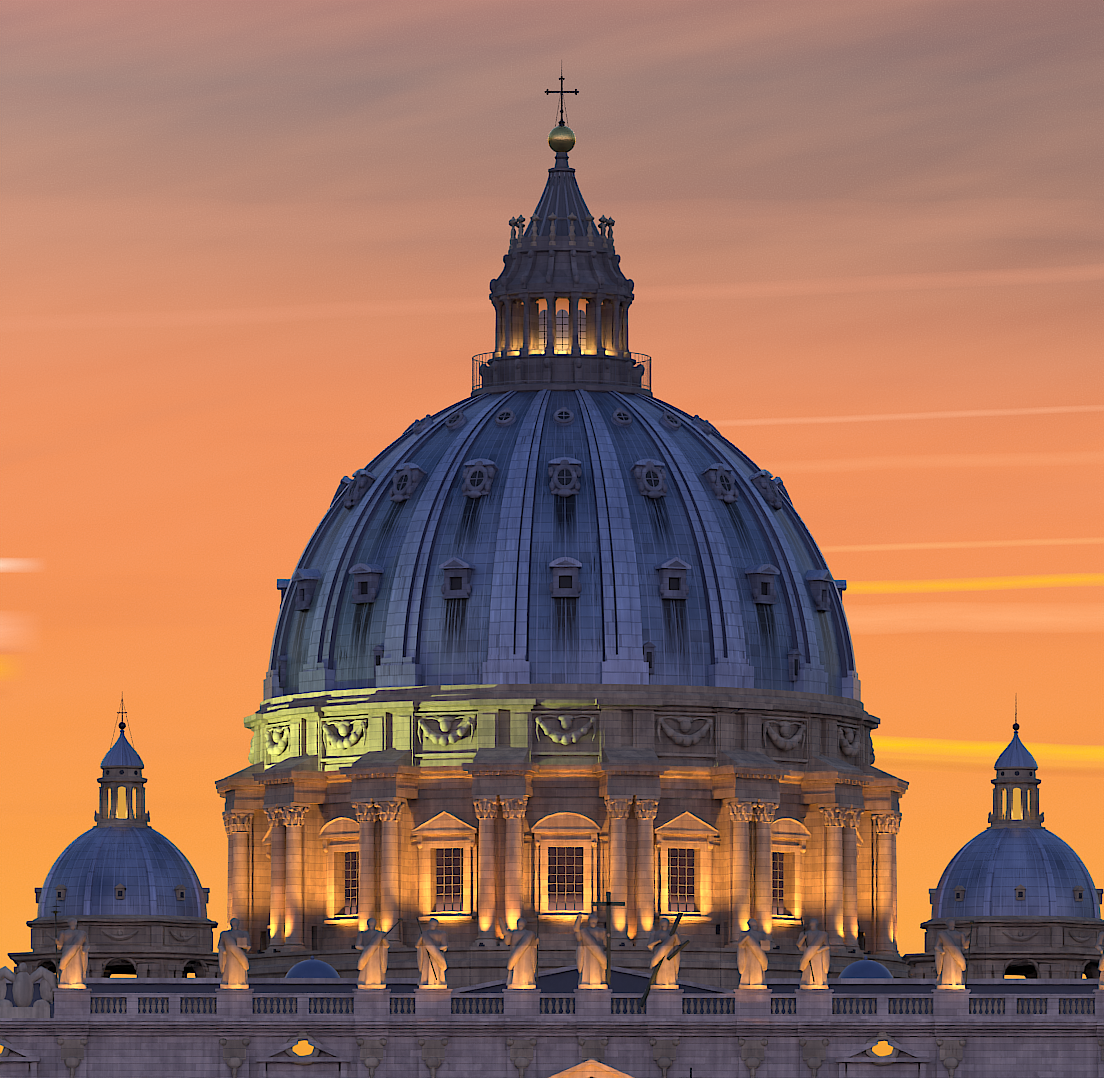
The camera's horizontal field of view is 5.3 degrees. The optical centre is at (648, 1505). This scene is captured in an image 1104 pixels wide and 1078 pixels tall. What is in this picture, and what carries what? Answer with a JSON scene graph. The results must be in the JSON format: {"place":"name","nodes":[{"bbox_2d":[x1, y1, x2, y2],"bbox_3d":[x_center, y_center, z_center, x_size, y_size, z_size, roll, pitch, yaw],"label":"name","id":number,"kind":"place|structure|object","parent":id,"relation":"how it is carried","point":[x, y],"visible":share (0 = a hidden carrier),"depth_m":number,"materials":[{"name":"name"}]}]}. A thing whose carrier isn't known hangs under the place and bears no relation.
{"place":"outdoors","nodes":[
{"label":"outdoors","id":0,"kind":"place"},
{"bbox_2d":[0,0,1103,978],"label":"sky","id":1,"kind":"structure","parent":0,"point":[246,246],"materials":[{"name":"orange"}]},
{"label":"ground","id":2,"kind":"structure","parent":0,"visible":0},
{"bbox_3d":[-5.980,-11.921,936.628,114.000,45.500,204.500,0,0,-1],"label":"basilica body","id":3,"kind":"object","parent":2,"relation":"on","visible":0},
{"bbox_2d":[4,965,1098,1017],"bbox_3d":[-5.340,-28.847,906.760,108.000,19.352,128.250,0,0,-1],"label":"nave roofs","id":4,"kind":"structure","parent":3,"relation":"on","point":[566,979],"depth_m":848.33,"materials":[{"name":"stone"}]},
{"bbox_2d":[53,900,59,928],"bbox_3d":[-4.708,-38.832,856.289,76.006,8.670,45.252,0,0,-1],"label":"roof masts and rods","id":5,"kind":"object","parent":4,"relation":"on","point":[56,906],"visible":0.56,"depth_m":848.11,"materials":[{"name":"grey metal"}]},
{"bbox_2d":[8,699,222,977],"bbox_3d":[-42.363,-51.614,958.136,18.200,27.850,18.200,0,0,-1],"label":"small dome","id":6,"kind":"structure","parent":4,"relation":"on","point":[122,886],"depth_m":953.15,"materials":[{"name":"stone"}]},
{"bbox_2d":[285,955,339,977],"bbox_3d":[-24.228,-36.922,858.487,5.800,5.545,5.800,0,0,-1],"label":"roof cupola","id":7,"kind":"object","parent":4,"relation":"on","point":[312,967],"visible":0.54,"depth_m":857.12,"materials":[{"name":"metal"}]},
{"bbox_2d":[838,956,892,977],"bbox_3d":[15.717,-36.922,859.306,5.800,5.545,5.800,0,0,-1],"label":"roof cupola","id":8,"kind":"object","parent":4,"relation":"on","point":[865,968],"visible":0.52,"depth_m":857.97,"materials":[{"name":"metal"}]},
{"bbox_2d":[901,713,1103,978],"bbox_3d":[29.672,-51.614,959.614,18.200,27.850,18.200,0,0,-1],"label":"small dome","id":9,"kind":"structure","parent":4,"relation":"on","point":[1016,885],"depth_m":954.47,"materials":[{"name":"metal"}]},
{"bbox_2d":[0,1018,1103,1077],"bbox_3d":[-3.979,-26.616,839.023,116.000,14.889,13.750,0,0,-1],"label":"facade wall","id":10,"kind":"structure","parent":3,"relation":"on","point":[464,1048],"depth_m":833.36,"materials":[{"name":"stone"}]},
{"bbox_2d":[0,963,57,1017],"bbox_3d":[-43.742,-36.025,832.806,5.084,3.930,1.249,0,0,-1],"label":"sculpture","id":11,"kind":"object","parent":10,"relation":"on","point":[22,980],"visible":0.96,"depth_m":832.45,"materials":[{"name":"stone"}]},
{"bbox_2d":[53,989,1103,1018],"bbox_3d":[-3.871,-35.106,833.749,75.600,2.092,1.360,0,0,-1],"label":"balustrade","id":12,"kind":"object","parent":10,"relation":"on","point":[592,1003],"visible":0.94,"depth_m":833.16,"materials":[{"name":"stone"}]},
{"bbox_2d":[53,910,89,988],"bbox_3d":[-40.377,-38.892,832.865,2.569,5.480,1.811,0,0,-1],"label":"statue","id":13,"kind":"object","parent":12,"relation":"on","point":[71,943],"visible":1,"depth_m":832.50,"materials":[{"name":"stone"}]},
{"bbox_2d":[217,918,250,988],"bbox_3d":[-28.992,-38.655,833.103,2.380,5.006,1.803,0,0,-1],"label":"statue","id":14,"kind":"object","parent":12,"relation":"on","point":[234,946],"visible":1,"depth_m":832.72,"materials":[{"name":"stone"}]},
{"bbox_2d":[355,918,402,988],"bbox_3d":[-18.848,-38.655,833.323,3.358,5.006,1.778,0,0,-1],"label":"statue","id":15,"kind":"object","parent":12,"relation":"on","point":[372,945],"visible":1,"depth_m":832.92,"materials":[{"name":"stone"}]},
{"bbox_2d":[415,917,447,988],"bbox_3d":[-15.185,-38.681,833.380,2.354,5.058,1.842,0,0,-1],"label":"statue","id":16,"kind":"object","parent":12,"relation":"on","point":[431,944],"visible":1,"depth_m":833.01,"materials":[{"name":"stone"}]},
{"bbox_2d":[498,914,539,988],"bbox_3d":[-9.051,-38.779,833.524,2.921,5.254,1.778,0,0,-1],"label":"statue","id":17,"kind":"object","parent":12,"relation":"on","point":[522,964],"visible":1,"depth_m":833.18,"materials":[{"name":"stone"}]},
{"bbox_2d":[91,997,1093,1013],"bbox_3d":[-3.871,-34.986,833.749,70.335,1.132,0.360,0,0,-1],"label":"balusters","id":18,"kind":"object","parent":12,"relation":"on","point":[571,1006],"visible":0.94,"depth_m":833.65,"materials":[{"name":"stone"}]},
{"bbox_2d":[573,892,624,988],"bbox_3d":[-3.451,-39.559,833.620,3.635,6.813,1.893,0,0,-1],"label":"statue","id":19,"kind":"object","parent":12,"relation":"on","point":[593,960],"visible":1,"depth_m":833.20,"materials":[{"name":"stone"}]},
{"bbox_2d":[639,912,689,1006],"bbox_3d":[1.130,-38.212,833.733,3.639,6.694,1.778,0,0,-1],"label":"statue","id":20,"kind":"object","parent":12,"relation":"on","point":[665,945],"visible":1,"depth_m":833.28,"materials":[{"name":"stone"}]},
{"bbox_2d":[737,918,769,988],"bbox_3d":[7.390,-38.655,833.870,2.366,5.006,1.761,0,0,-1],"label":"statue","id":21,"kind":"object","parent":12,"relation":"on","point":[753,946],"visible":1,"depth_m":833.44,"materials":[{"name":"stone"}]},
{"bbox_2d":[797,917,829,988],"bbox_3d":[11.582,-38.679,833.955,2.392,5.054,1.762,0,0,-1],"label":"statue","id":22,"kind":"object","parent":12,"relation":"on","point":[813,943],"visible":1,"depth_m":833.54,"materials":[{"name":"stone"}]},
{"bbox_2d":[934,918,973,988],"bbox_3d":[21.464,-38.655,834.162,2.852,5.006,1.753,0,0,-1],"label":"statue","id":23,"kind":"object","parent":12,"relation":"on","point":[952,944],"visible":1,"depth_m":833.78,"materials":[{"name":"stone"}]},
{"bbox_2d":[1095,931,1103,988],"bbox_3d":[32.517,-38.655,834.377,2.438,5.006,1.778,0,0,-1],"label":"statue","id":24,"kind":"object","parent":12,"relation":"on","point":[1099,945],"visible":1,"depth_m":834.13,"materials":[{"name":"stone"}]},
{"bbox_2d":[549,1059,633,1077],"bbox_3d":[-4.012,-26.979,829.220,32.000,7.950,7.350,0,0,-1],"label":"pediment","id":25,"kind":"structure","parent":10,"relation":"attached to","point":[591,1068],"depth_m":825.87,"materials":[{"name":"stone"}]},
{"bbox_2d":[246,765,910,989],"bbox_3d":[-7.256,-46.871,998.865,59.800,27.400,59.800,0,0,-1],"label":"drum","id":26,"kind":"object","parent":3,"relation":"on","point":[706,959],"visible":0.21,"depth_m":975.15,"materials":[{"name":"beige stone"}]},
{"bbox_2d":[217,789,260,951],"bbox_3d":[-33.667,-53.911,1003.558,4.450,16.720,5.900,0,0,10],"label":"buttress","id":27,"kind":"structure","parent":26,"relation":"on","point":[222,795],"depth_m":1001.51,"materials":[{"name":"stone"}]},
{"bbox_2d":[244,723,254,731],"bbox_3d":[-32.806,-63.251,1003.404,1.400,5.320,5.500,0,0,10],"label":"cornice","id":28,"kind":"structure","parent":27,"relation":"on","point":[247,725],"depth_m":1000.82,"materials":[{"name":"beige stone"}]},
{"bbox_2d":[215,761,270,953],"bbox_3d":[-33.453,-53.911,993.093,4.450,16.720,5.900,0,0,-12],"label":"buttress","id":29,"kind":"structure","parent":26,"relation":"on","point":[242,789],"depth_m":991.87,"materials":[{"name":"stone"}]},
{"bbox_2d":[222,809,253,954],"bbox_3d":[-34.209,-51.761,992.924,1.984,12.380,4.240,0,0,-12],"label":"column","id":30,"kind":"structure","parent":29,"relation":"attached to","point":[239,823],"depth_m":991.28,"materials":[{"name":"beige stone"}]},
{"bbox_2d":[244,714,270,771],"bbox_3d":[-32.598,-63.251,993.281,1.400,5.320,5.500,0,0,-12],"label":"attic pier","id":31,"kind":"structure","parent":29,"relation":"on","point":[259,722],"depth_m":992.33,"materials":[{"name":"beige stone"}]},
{"bbox_2d":[262,827,270,928],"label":"drum window","id":32,"kind":"structure","parent":26,"relation":"attached to","point":[266,839],"depth_m":990.48,"materials":[{"name":"stone"}]},
{"bbox_2d":[252,753,330,950],"bbox_3d":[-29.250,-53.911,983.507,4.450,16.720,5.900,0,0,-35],"label":"buttress","id":33,"kind":"structure","parent":26,"relation":"on","point":[301,779],"depth_m":982.69,"materials":[{"name":"stone"}]},
{"bbox_2d":[263,802,309,952],"bbox_3d":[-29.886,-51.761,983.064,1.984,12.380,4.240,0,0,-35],"label":"paired columns","id":34,"kind":"structure","parent":33,"relation":"attached to","point":[293,817],"depth_m":981.86,"materials":[{"name":"beige stone"}]},
{"bbox_2d":[278,706,325,770],"bbox_3d":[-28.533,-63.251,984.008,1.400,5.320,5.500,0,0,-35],"label":"attic pier","id":35,"kind":"structure","parent":33,"relation":"on","point":[312,714],"depth_m":983.83,"materials":[{"name":"beige stone"}]},
{"bbox_2d":[317,816,358,923],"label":"drum window","id":36,"kind":"structure","parent":26,"relation":"attached to","point":[339,835],"depth_m":981.64,"materials":[{"name":"stone"}]},
{"bbox_2d":[339,748,422,947],"bbox_3d":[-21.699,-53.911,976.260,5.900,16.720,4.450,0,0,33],"label":"buttress","id":37,"kind":"structure","parent":26,"relation":"on","point":[391,772],"depth_m":975.68,"materials":[{"name":"stone"}]},
{"bbox_2d":[351,797,405,947],"bbox_3d":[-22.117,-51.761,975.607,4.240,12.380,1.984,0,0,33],"label":"paired columns","id":38,"kind":"structure","parent":37,"relation":"attached to","point":[389,810],"depth_m":974.78,"materials":[{"name":"beige stone"}]},
{"bbox_2d":[357,701,418,765],"bbox_3d":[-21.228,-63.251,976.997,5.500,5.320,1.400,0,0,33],"label":"attic pier","id":39,"kind":"structure","parent":37,"relation":"on","point":[378,727],"depth_m":976.80,"materials":[{"name":"beige stone"}]},
{"bbox_2d":[412,810,478,920],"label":"drum window","id":40,"kind":"structure","parent":26,"relation":"attached to","point":[447,842],"depth_m":975.71,"materials":[{"name":"stone"}]},
{"bbox_2d":[461,745,539,942],"bbox_3d":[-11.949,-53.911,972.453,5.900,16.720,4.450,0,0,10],"label":"buttress","id":41,"kind":"structure","parent":26,"relation":"on","point":[503,770],"depth_m":971.37,"materials":[{"name":"stone"}]},
{"bbox_2d":[473,795,527,945],"bbox_3d":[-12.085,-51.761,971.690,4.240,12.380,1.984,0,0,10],"label":"paired columns","id":42,"kind":"structure","parent":41,"relation":"attached to","point":[486,808],"depth_m":971.17,"materials":[{"name":"beige stone"}]},
{"bbox_2d":[469,699,537,762],"bbox_3d":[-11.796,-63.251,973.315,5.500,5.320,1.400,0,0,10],"label":"attic pier","id":43,"kind":"structure","parent":41,"relation":"on","point":[520,722],"depth_m":973.21,"materials":[{"name":"beige stone"}]},
{"bbox_2d":[250,684,867,798],"bbox_3d":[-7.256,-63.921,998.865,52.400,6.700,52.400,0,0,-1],"label":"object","id":44,"kind":"object","parent":26,"relation":"on","point":[568,697],"visible":0.42,"depth_m":975.69,"materials":[{"name":"beige stone"}]},
{"bbox_2d":[248,736,253,763],"bbox_3d":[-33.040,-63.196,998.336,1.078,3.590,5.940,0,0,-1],"label":"relief","id":45,"kind":"object","parent":44,"relation":"attached to","point":[251,757],"visible":0.25,"depth_m":997.24},
{"bbox_2d":[265,721,289,767],"bbox_3d":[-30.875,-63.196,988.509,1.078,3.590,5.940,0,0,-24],"label":"relief","id":46,"kind":"object","parent":44,"relation":"attached to","point":[274,749],"visible":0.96,"depth_m":988.16},
{"bbox_2d":[320,715,367,761],"bbox_3d":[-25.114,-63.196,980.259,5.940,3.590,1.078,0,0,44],"label":"relief","id":47,"kind":"object","parent":44,"relation":"attached to","point":[351,740],"visible":0.96,"depth_m":980.15},
{"bbox_2d":[414,711,477,756],"bbox_3d":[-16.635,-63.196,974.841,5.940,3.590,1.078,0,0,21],"label":"festoon relief","id":48,"kind":"object","parent":44,"relation":"attached to","point":[444,739],"visible":0.98,"depth_m":974.68},
{"bbox_2d":[531,711,600,754],"bbox_3d":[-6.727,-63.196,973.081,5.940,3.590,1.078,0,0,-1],"label":"festoon relief","id":49,"kind":"object","parent":44,"relation":"attached to","point":[565,738],"visible":0.98,"depth_m":973.10},
{"bbox_2d":[654,712,716,756],"bbox_3d":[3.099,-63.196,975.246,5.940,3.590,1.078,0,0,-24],"label":"festoon relief","id":50,"kind":"object","parent":44,"relation":"attached to","point":[685,740],"visible":0.94,"depth_m":975.10},
{"bbox_2d":[761,716,807,761],"bbox_3d":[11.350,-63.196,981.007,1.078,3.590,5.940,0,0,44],"label":"relief","id":51,"kind":"object","parent":44,"relation":"attached to","point":[792,742],"visible":0.98,"depth_m":980.80},
{"bbox_2d":[837,722,860,768],"bbox_3d":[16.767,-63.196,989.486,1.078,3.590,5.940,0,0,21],"label":"relief","id":52,"kind":"object","parent":44,"relation":"attached to","point":[851,750],"visible":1,"depth_m":989.15},
{"bbox_2d":[870,737,874,764],"bbox_3d":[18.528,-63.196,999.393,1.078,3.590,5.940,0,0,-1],"label":"relief","id":53,"kind":"object","parent":44,"relation":"attached to","point":[872,757],"visible":0.21,"depth_m":998.29},
{"bbox_2d":[263,389,860,700],"bbox_3d":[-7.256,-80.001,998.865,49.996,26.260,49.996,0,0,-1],"label":"dome","id":54,"kind":"structure","parent":26,"relation":"on","point":[515,532],"depth_m":980.85,"materials":[{"name":"blue"}]},
{"bbox_2d":[276,656,287,687],"bbox_3d":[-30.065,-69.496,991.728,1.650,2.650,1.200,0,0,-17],"label":"dormer window","id":55,"kind":"structure","parent":54,"relation":"attached to","point":[282,662],"depth_m":991.21,"materials":[{"name":"stone"}]},
{"bbox_2d":[277,579,289,607],"bbox_3d":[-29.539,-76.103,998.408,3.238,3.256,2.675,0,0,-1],"label":"dormer","id":56,"kind":"object","parent":54,"relation":"on","point":[282,585],"visible":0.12,"depth_m":997.37,"materials":[{"name":"stone"}]},
{"bbox_2d":[292,569,320,610],"bbox_3d":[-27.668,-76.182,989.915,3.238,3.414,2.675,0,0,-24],"label":"dormer","id":57,"kind":"object","parent":54,"relation":"on","point":[307,580],"visible":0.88,"depth_m":988.88,"materials":[{"name":"stone"}]},
{"bbox_2d":[327,476,351,510],"bbox_3d":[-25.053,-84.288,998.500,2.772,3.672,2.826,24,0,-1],"label":"dormer","id":58,"kind":"object","parent":54,"relation":"on","point":[344,482],"visible":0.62,"depth_m":997.32,"materials":[{"name":"stone"}]},
{"bbox_2d":[343,469,376,508],"bbox_3d":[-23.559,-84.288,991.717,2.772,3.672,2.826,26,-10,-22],"label":"dormer","id":59,"kind":"object","parent":54,"relation":"on","point":[360,483],"visible":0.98,"depth_m":990.61,"materials":[{"name":"stone"}]},
{"bbox_2d":[349,563,383,603],"bbox_3d":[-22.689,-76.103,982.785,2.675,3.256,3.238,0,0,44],"label":"dormer","id":60,"kind":"object","parent":54,"relation":"on","point":[366,578],"visible":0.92,"depth_m":981.71,"materials":[{"name":"stone"}]},
{"bbox_2d":[372,645,383,677],"bbox_3d":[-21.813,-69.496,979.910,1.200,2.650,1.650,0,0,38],"label":"dormer window","id":61,"kind":"structure","parent":54,"relation":"attached to","point":[378,650],"depth_m":979.36,"materials":[{"name":"stone"}]},
{"bbox_2d":[389,463,426,502],"bbox_3d":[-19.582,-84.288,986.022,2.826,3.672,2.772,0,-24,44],"label":"dormer","id":62,"kind":"object","parent":54,"relation":"on","point":[407,478],"visible":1,"depth_m":985.05,"materials":[{"name":"stone"}]},
{"bbox_2d":[402,419,418,434],"bbox_3d":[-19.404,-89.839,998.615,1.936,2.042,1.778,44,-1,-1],"label":"dormer","id":63,"kind":"object","parent":54,"relation":"on","point":[412,425],"visible":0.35,"depth_m":997.91,"materials":[{"name":"stone"}]},
{"bbox_2d":[413,414,433,433],"bbox_3d":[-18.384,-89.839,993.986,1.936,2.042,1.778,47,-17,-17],"label":"dormer","id":64,"kind":"object","parent":54,"relation":"on","point":[423,424],"visible":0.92,"depth_m":993.21,"materials":[{"name":"stone"}]},
{"bbox_2d":[445,410,466,429],"bbox_3d":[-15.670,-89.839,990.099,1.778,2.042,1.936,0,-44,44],"label":"dormer","id":65,"kind":"object","parent":54,"relation":"on","point":[456,420],"visible":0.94,"depth_m":989.35,"materials":[{"name":"stone"}]},
{"bbox_2d":[439,557,475,598],"bbox_3d":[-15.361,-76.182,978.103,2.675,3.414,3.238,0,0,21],"label":"dormer","id":66,"kind":"object","parent":54,"relation":"on","point":[457,576],"visible":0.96,"depth_m":976.93,"materials":[{"name":"stone"}]},
{"bbox_2d":[462,458,498,497],"bbox_3d":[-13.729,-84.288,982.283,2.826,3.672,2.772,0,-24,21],"label":"dormer","id":67,"kind":"object","parent":54,"relation":"on","point":[478,475],"visible":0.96,"depth_m":981.26,"materials":[{"name":"stone"}]},
{"bbox_2d":[494,407,516,426],"bbox_3d":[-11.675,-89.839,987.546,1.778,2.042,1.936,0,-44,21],"label":"dormer","id":68,"kind":"object","parent":54,"relation":"on","point":[505,417],"visible":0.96,"depth_m":986.78,"materials":[{"name":"stone"}]},
{"bbox_2d":[471,152,652,396],"bbox_3d":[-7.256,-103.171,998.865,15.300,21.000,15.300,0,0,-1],"label":"lantern","id":69,"kind":"object","parent":54,"relation":"on","point":[561,281],"visible":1,"depth_m":995.03,"materials":[{"name":"stone"}]},
{"bbox_2d":[472,349,650,390],"bbox_3d":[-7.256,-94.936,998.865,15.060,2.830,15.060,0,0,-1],"label":"railing","id":70,"kind":"object","parent":69,"relation":"attached to","point":[590,380],"visible":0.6,"depth_m":993.81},
{"bbox_2d":[545,69,578,151],"bbox_3d":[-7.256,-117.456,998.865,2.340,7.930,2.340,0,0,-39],"label":"ball and cross","id":71,"kind":"object","parent":69,"relation":"on","point":[561,137],"visible":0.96,"depth_m":998.22,"materials":[{"name":"brown metal"}]},
{"bbox_2d":[553,406,574,425],"bbox_3d":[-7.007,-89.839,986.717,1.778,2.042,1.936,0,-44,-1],"label":"dormer","id":72,"kind":"object","parent":54,"relation":"on","point":[563,416],"visible":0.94,"depth_m":985.92,"materials":[{"name":"stone"}]},
{"bbox_2d":[548,457,581,496],"bbox_3d":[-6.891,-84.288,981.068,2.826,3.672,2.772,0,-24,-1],"label":"dormer","id":73,"kind":"object","parent":54,"relation":"on","point":[564,473],"visible":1,"depth_m":980.00,"materials":[{"name":"stone"}]},
{"bbox_2d":[549,557,581,596],"bbox_3d":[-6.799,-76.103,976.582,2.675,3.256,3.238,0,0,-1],"label":"dormer","id":74,"kind":"object","parent":54,"relation":"on","point":[565,583],"visible":0.9,"depth_m":975.33,"materials":[{"name":"stone"}]},
{"bbox_2d":[611,407,632,426],"bbox_3d":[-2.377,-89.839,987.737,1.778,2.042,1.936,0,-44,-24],"label":"dormer","id":75,"kind":"object","parent":54,"relation":"on","point":[621,418],"visible":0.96,"depth_m":986.97,"materials":[{"name":"stone"}]},
{"bbox_2d":[630,459,667,498],"bbox_3d":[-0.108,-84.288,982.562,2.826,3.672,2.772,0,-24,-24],"label":"dormer","id":76,"kind":"object","parent":54,"relation":"on","point":[650,475],"visible":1,"depth_m":981.56,"materials":[{"name":"stone"}]},
{"bbox_2d":[642,641,655,673],"bbox_3d":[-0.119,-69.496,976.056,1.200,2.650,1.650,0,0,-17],"label":"dormer window","id":77,"kind":"structure","parent":54,"relation":"attached to","point":[648,650],"depth_m":975.39,"materials":[{"name":"stone"}]},
{"bbox_2d":[659,410,680,429],"bbox_3d":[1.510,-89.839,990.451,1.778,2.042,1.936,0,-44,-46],"label":"dormer","id":78,"kind":"object","parent":54,"relation":"on","point":[669,420],"visible":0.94,"depth_m":989.72,"materials":[{"name":"stone"}]},
{"bbox_2d":[654,557,690,598],"bbox_3d":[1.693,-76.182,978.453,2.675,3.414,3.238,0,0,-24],"label":"dormer","id":79,"kind":"object","parent":54,"relation":"on","point":[672,576],"visible":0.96,"depth_m":977.27,"materials":[{"name":"stone"}]},
{"bbox_2d":[691,415,711,434],"bbox_3d":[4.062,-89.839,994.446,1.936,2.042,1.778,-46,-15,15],"label":"dormer","id":80,"kind":"object","parent":54,"relation":"on","point":[702,425],"visible":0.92,"depth_m":993.68,"materials":[{"name":"stone"}]},
{"bbox_2d":[705,420,720,434],"bbox_3d":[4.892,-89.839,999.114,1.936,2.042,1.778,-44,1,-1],"label":"dormer","id":81,"kind":"object","parent":54,"relation":"on","point":[711,425],"visible":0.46,"depth_m":998.44,"materials":[{"name":"stone"}]},
{"bbox_2d":[700,463,738,502],"bbox_3d":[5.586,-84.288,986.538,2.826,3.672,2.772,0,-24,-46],"label":"dormer","id":82,"kind":"object","parent":54,"relation":"on","point":[720,479],"visible":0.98,"depth_m":985.55,"materials":[{"name":"stone"}]},
{"bbox_2d":[745,564,779,603],"bbox_3d":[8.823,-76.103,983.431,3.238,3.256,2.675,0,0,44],"label":"dormer","id":83,"kind":"object","parent":54,"relation":"on","point":[761,577],"visible":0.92,"depth_m":982.37,"materials":[{"name":"stone"}]},
{"bbox_2d":[749,469,781,509],"bbox_3d":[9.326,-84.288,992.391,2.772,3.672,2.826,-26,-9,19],"label":"dormer","id":84,"kind":"object","parent":54,"relation":"on","point":[764,483],"visible":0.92,"depth_m":991.29,"materials":[{"name":"stone"}]},
{"bbox_2d":[773,477,792,505],"bbox_3d":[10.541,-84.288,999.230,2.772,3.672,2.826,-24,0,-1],"label":"dormer","id":85,"kind":"object","parent":54,"relation":"on","point":[779,484],"visible":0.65,"depth_m":998.09,"materials":[{"name":"stone"}]},
{"bbox_2d":[787,649,801,680],"bbox_3d":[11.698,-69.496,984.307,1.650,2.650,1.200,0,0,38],"label":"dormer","id":86,"kind":"object","parent":54,"relation":"attached to","point":[793,657],"visible":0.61,"depth_m":983.75,"materials":[{"name":"stone"}]},
{"bbox_2d":[806,569,833,611],"bbox_3d":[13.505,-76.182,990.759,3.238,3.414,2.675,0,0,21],"label":"dormer","id":87,"kind":"object","parent":54,"relation":"on","point":[819,580],"visible":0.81,"depth_m":989.69,"materials":[{"name":"stone"}]},
{"bbox_2d":[834,580,846,606],"bbox_3d":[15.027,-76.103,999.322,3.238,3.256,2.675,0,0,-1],"label":"dormer","id":88,"kind":"object","parent":54,"relation":"on","point":[841,585],"visible":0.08,"depth_m":998.33,"materials":[{"name":"stone"}]},
{"bbox_2d":[257,943,870,953],"bbox_3d":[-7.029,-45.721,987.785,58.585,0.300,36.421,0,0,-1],"label":"floodlight fixtures","id":89,"kind":"object","parent":26,"relation":"on","point":[482,944],"visible":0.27,"depth_m":980.84,"materials":[{"name":"grey metal"}]},
{"bbox_2d":[530,810,601,918],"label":"drum window","id":90,"kind":"structure","parent":26,"relation":"attached to","point":[565,842],"depth_m":973.55,"materials":[{"name":"stone"}]},
{"bbox_2d":[592,745,670,942],"bbox_3d":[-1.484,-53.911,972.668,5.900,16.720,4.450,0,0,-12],"label":"buttress","id":91,"kind":"structure","parent":26,"relation":"on","point":[627,770],"depth_m":971.67,"materials":[{"name":"stone"}]},
{"bbox_2d":[594,699,661,762],"bbox_3d":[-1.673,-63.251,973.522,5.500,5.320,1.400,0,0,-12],"label":"pilasters","id":92,"kind":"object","parent":91,"relation":"on","point":[642,722],"depth_m":973.39,"materials":[{"name":"beige stone"}]},
{"bbox_2d":[604,795,659,945],"bbox_3d":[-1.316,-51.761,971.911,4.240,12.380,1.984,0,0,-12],"label":"paired columns","id":93,"kind":"structure","parent":91,"relation":"attached to","point":[645,808],"depth_m":971.36,"materials":[{"name":"beige stone"}]},
{"bbox_2d":[653,810,718,920],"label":"drum window","id":94,"kind":"structure","parent":26,"relation":"attached to","point":[683,841],"depth_m":976.18,"materials":[{"name":"stone"}]},
{"bbox_2d":[708,748,791,947],"bbox_3d":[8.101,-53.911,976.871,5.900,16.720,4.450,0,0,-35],"label":"buttress","id":95,"kind":"structure","parent":26,"relation":"on","point":[738,773],"depth_m":976.28,"materials":[{"name":"stone"}]},
{"bbox_2d":[711,701,772,766],"bbox_3d":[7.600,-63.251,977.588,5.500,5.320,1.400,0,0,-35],"label":"pilasters","id":96,"kind":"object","parent":95,"relation":"on","point":[751,726],"depth_m":977.36,"materials":[{"name":"beige stone"}]},
{"bbox_2d":[725,798,779,948],"bbox_3d":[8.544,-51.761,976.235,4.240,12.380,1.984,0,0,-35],"label":"paired columns","id":97,"kind":"structure","parent":95,"relation":"attached to","point":[741,811],"depth_m":975.52,"materials":[{"name":"beige stone"}]},
{"bbox_2d":[771,816,810,924],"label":"drum window","id":98,"kind":"structure","parent":26,"relation":"attached to","point":[790,836],"depth_m":982.47,"materials":[{"name":"stone"}]},
{"bbox_2d":[800,754,874,931],"bbox_3d":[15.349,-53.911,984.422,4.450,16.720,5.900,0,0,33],"label":"buttress","id":99,"kind":"structure","parent":26,"relation":"on","point":[826,779],"depth_m":983.51,"materials":[{"name":"stone"}]},
{"bbox_2d":[803,707,848,771],"bbox_3d":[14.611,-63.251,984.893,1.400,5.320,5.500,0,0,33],"label":"pilasters","id":100,"kind":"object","parent":99,"relation":"on","point":[828,716],"depth_m":984.49,"materials":[{"name":"beige stone"}]},
{"bbox_2d":[818,803,864,953],"bbox_3d":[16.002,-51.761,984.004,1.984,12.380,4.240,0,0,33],"label":"paired columns","id":101,"kind":"structure","parent":99,"relation":"attached to","point":[834,818],"depth_m":982.78,"materials":[{"name":"beige stone"}]},
{"bbox_2d":[856,829,863,929],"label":"drum window","id":102,"kind":"structure","parent":26,"relation":"attached to","point":[860,841],"depth_m":991.53,"materials":[{"name":"stone"}]},
{"bbox_2d":[857,762,908,954],"bbox_3d":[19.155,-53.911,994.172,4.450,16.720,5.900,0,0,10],"label":"buttress","id":103,"kind":"structure","parent":26,"relation":"on","point":[883,790],"depth_m":992.89,"materials":[{"name":"stone"}]},
{"bbox_2d":[857,714,879,769],"bbox_3d":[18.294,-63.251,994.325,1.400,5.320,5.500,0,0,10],"label":"attic pier","id":104,"kind":"structure","parent":103,"relation":"on","point":[866,722],"depth_m":993.30,"materials":[{"name":"grey stone"}]},
{"bbox_2d":[871,810,901,957],"bbox_3d":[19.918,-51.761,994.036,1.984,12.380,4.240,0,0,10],"label":"column","id":105,"kind":"structure","parent":103,"relation":"attached to","point":[885,824],"depth_m":992.36,"materials":[{"name":"beige stone"}]},
{"bbox_2d":[864,793,904,950],"bbox_3d":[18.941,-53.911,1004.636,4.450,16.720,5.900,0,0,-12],"label":"buttress","id":106,"kind":"structure","parent":26,"relation":"on","point":[900,795],"depth_m":1002.78,"materials":[{"name":"stone"}]},
{"bbox_2d":[869,724,877,731],"bbox_3d":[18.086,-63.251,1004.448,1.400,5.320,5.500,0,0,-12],"label":"attic pier","id":107,"kind":"structure","parent":106,"relation":"on","point":[875,726],"depth_m":1001.90,"materials":[{"name":"grey stone"}]}
]}

